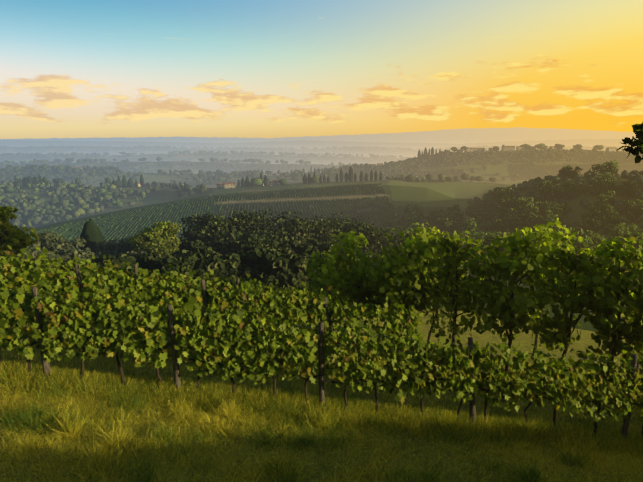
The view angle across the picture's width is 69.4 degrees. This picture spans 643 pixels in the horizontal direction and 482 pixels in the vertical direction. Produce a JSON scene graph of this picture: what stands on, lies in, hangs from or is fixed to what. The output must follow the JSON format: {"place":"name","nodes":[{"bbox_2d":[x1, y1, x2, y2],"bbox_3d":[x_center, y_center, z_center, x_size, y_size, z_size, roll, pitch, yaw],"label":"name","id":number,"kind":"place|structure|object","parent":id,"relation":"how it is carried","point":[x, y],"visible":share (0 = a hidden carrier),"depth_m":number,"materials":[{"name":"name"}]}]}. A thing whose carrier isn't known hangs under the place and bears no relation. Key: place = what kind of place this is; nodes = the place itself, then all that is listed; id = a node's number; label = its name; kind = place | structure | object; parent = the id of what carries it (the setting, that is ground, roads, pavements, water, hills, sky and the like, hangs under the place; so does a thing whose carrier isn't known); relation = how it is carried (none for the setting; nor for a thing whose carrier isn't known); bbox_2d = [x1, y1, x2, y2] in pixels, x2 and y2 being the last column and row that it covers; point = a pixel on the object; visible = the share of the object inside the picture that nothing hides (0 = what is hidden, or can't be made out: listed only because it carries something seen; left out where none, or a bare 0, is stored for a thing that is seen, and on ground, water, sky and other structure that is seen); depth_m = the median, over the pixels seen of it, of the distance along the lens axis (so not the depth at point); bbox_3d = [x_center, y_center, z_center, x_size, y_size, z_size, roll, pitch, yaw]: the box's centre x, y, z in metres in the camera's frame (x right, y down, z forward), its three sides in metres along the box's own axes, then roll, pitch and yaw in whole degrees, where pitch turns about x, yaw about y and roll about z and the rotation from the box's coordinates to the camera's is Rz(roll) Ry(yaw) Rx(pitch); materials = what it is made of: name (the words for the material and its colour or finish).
{"place":"outdoors","nodes":[
{"label":"outdoors","id":0,"kind":"place"},
{"bbox_2d":[0,245,332,330],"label":"vine leaves","id":1,"kind":"object","parent":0,"point":[221,283],"visible":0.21,"depth_m":14.15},
{"bbox_2d":[0,127,642,481],"bbox_3d":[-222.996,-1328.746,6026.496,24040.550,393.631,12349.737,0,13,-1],"label":"terrain","id":2,"kind":"structure","parent":0,"point":[427,196],"depth_m":463.74,"materials":[{"name":"green plant"}]},
{"bbox_2d":[2,230,146,272],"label":"olive trees","id":3,"kind":"object","parent":2,"relation":"on","point":[63,249],"depth_m":74.90,"materials":[{"name":"green plant"}]},
{"bbox_2d":[0,180,206,229],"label":"woods","id":4,"kind":"object","parent":2,"relation":"on","point":[66,209],"visible":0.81,"depth_m":606.17,"materials":[{"name":"green plant"}]},
{"bbox_2d":[28,196,216,249],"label":"vineyard","id":5,"kind":"object","parent":2,"relation":"on","point":[99,221],"visible":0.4,"depth_m":351.55,"materials":[{"name":"green plant"}]},
{"bbox_2d":[0,161,363,184],"bbox_3d":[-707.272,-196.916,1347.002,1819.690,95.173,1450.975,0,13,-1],"label":"trees","id":6,"kind":"object","parent":2,"relation":"on","point":[12,169],"visible":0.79,"depth_m":1210.38,"materials":[{"name":"green plant"}]},
{"bbox_2d":[216,183,223,187],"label":"farmhouse","id":7,"kind":"object","parent":2,"relation":"on","point":[220,185],"visible":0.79,"depth_m":670.15,"materials":[{"name":"paint"}]},
{"bbox_2d":[10,147,440,262],"bbox_3d":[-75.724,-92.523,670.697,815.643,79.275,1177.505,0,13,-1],"label":"cypress trees","id":8,"kind":"object","parent":2,"relation":"on","point":[91,234],"visible":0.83,"depth_m":665.83,"materials":[{"name":"green plant"}]},
{"bbox_2d":[224,182,235,187],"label":"farmhouse","id":9,"kind":"object","parent":2,"relation":"on","point":[230,185],"visible":0.94,"depth_m":646.43,"materials":[{"name":"paint"}]},
{"bbox_2d":[269,180,277,185],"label":"farmhouse","id":10,"kind":"object","parent":2,"relation":"on","point":[273,182],"visible":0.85,"depth_m":662.99,"materials":[{"name":"paint"}]},
{"bbox_2d":[92,207,465,301],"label":"trees","id":11,"kind":"object","parent":2,"relation":"on","point":[239,245],"depth_m":64.90,"materials":[{"name":"green plant"}]},
{"bbox_2d":[217,183,395,237],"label":"vineyard","id":12,"kind":"object","parent":2,"relation":"on","point":[382,214],"visible":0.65,"depth_m":410.82,"materials":[{"name":"green plant"}]},
{"bbox_2d":[0,145,636,164],"bbox_3d":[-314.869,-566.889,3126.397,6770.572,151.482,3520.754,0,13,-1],"label":"ridge trees","id":13,"kind":"object","parent":2,"relation":"on","point":[74,154],"visible":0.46,"depth_m":2895.43,"materials":[{"name":"green plant"}]},
{"bbox_2d":[0,304,642,481],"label":"grass","id":14,"kind":"structure","parent":2,"relation":"on","point":[570,437],"depth_m":8.74,"materials":[{"name":"green plant"}]},
{"bbox_2d":[0,251,642,423],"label":"vine leaves","id":15,"kind":"object","parent":2,"relation":"on","point":[117,308],"visible":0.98,"depth_m":9.44,"materials":[{"name":"green plant"}]},
{"bbox_2d":[0,289,642,436],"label":"vine trunks","id":16,"kind":"object","parent":2,"relation":"on","point":[274,387],"visible":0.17,"depth_m":9.63,"materials":[{"name":"brown wood"}]},
{"bbox_2d":[0,122,642,387],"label":"young trees","id":17,"kind":"object","parent":2,"relation":"on","point":[425,256],"depth_m":13.95,"materials":[{"name":"green plant"}]},
{"bbox_2d":[30,252,637,439],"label":"vineyard posts","id":18,"kind":"object","parent":2,"relation":"on","point":[177,382],"visible":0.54,"depth_m":9.58,"materials":[{"name":"brown wood"}]},
{"bbox_2d":[0,254,641,414],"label":"trellis wires","id":19,"kind":"object","parent":18,"relation":"attached to","point":[337,344],"visible":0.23,"depth_m":9.60,"materials":[{"name":"grey metal"}]},
{"bbox_2d":[112,143,603,186],"bbox_3d":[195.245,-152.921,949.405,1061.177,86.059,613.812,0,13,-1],"label":"ridge trees","id":20,"kind":"object","parent":2,"relation":"on","point":[257,181],"visible":0.79,"depth_m":1171.71,"materials":[{"name":"green plant"}]},
{"bbox_2d":[396,168,466,182],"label":"vineyard hill","id":21,"kind":"structure","parent":2,"relation":"on","point":[434,178],"depth_m":1057.17,"materials":[{"name":"green plant"}]},
{"bbox_2d":[364,150,512,180],"bbox_3d":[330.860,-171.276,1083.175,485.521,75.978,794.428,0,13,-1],"label":"trees","id":22,"kind":"object","parent":2,"relation":"on","point":[393,176],"visible":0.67,"depth_m":1129.83,"materials":[{"name":"green plant"}]},
{"bbox_2d":[466,147,484,151],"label":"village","id":23,"kind":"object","parent":2,"relation":"on","point":[475,149],"visible":0.85,"depth_m":1208.53,"materials":[{"name":"paint"}]},
{"bbox_2d":[368,174,642,278],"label":"woods","id":24,"kind":"object","parent":2,"relation":"on","point":[524,207],"depth_m":245.55,"materials":[{"name":"green plant"}]},
{"bbox_2d":[369,147,641,181],"bbox_3d":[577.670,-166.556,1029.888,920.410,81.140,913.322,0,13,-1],"label":"hill trees","id":25,"kind":"object","parent":2,"relation":"on","point":[448,178],"visible":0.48,"depth_m":1081.25,"materials":[{"name":"green plant"}]},
{"bbox_2d":[501,145,514,150],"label":"house","id":26,"kind":"structure","parent":2,"relation":"on","point":[507,148],"depth_m":1190.19,"materials":[{"name":"paint"}]},
{"bbox_2d":[516,146,524,149],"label":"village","id":27,"kind":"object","parent":2,"relation":"on","point":[520,147],"visible":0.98,"depth_m":1198.43,"materials":[{"name":"paint"}]},
{"bbox_2d":[424,160,619,232],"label":"trees","id":28,"kind":"object","parent":2,"relation":"on","point":[610,165],"materials":[{"name":"green plant"}]},
{"bbox_2d":[467,170,642,211],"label":"woods","id":29,"kind":"object","parent":2,"relation":"on","point":[532,184],"visible":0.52,"depth_m":281.36,"materials":[{"name":"green plant"}]},
{"bbox_2d":[512,149,642,161],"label":"trees","id":30,"kind":"object","parent":2,"relation":"on","point":[570,158],"visible":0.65,"depth_m":1119.01,"materials":[{"name":"green plant"}]},
{"bbox_2d":[606,147,615,151],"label":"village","id":31,"kind":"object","parent":2,"relation":"on","point":[611,149],"visible":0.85,"depth_m":1168.37,"materials":[{"name":"paint"}]},
{"bbox_2d":[0,0,642,138],"label":"sky","id":32,"kind":"structure","parent":0,"point":[69,68],"materials":[{"name":"blue"}]},
{"bbox_2d":[509,163,607,180],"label":"vineyard rows","id":33,"kind":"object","parent":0,"point":[587,167],"depth_m":1068.05,"materials":[{"name":"green plant"}]}
]}

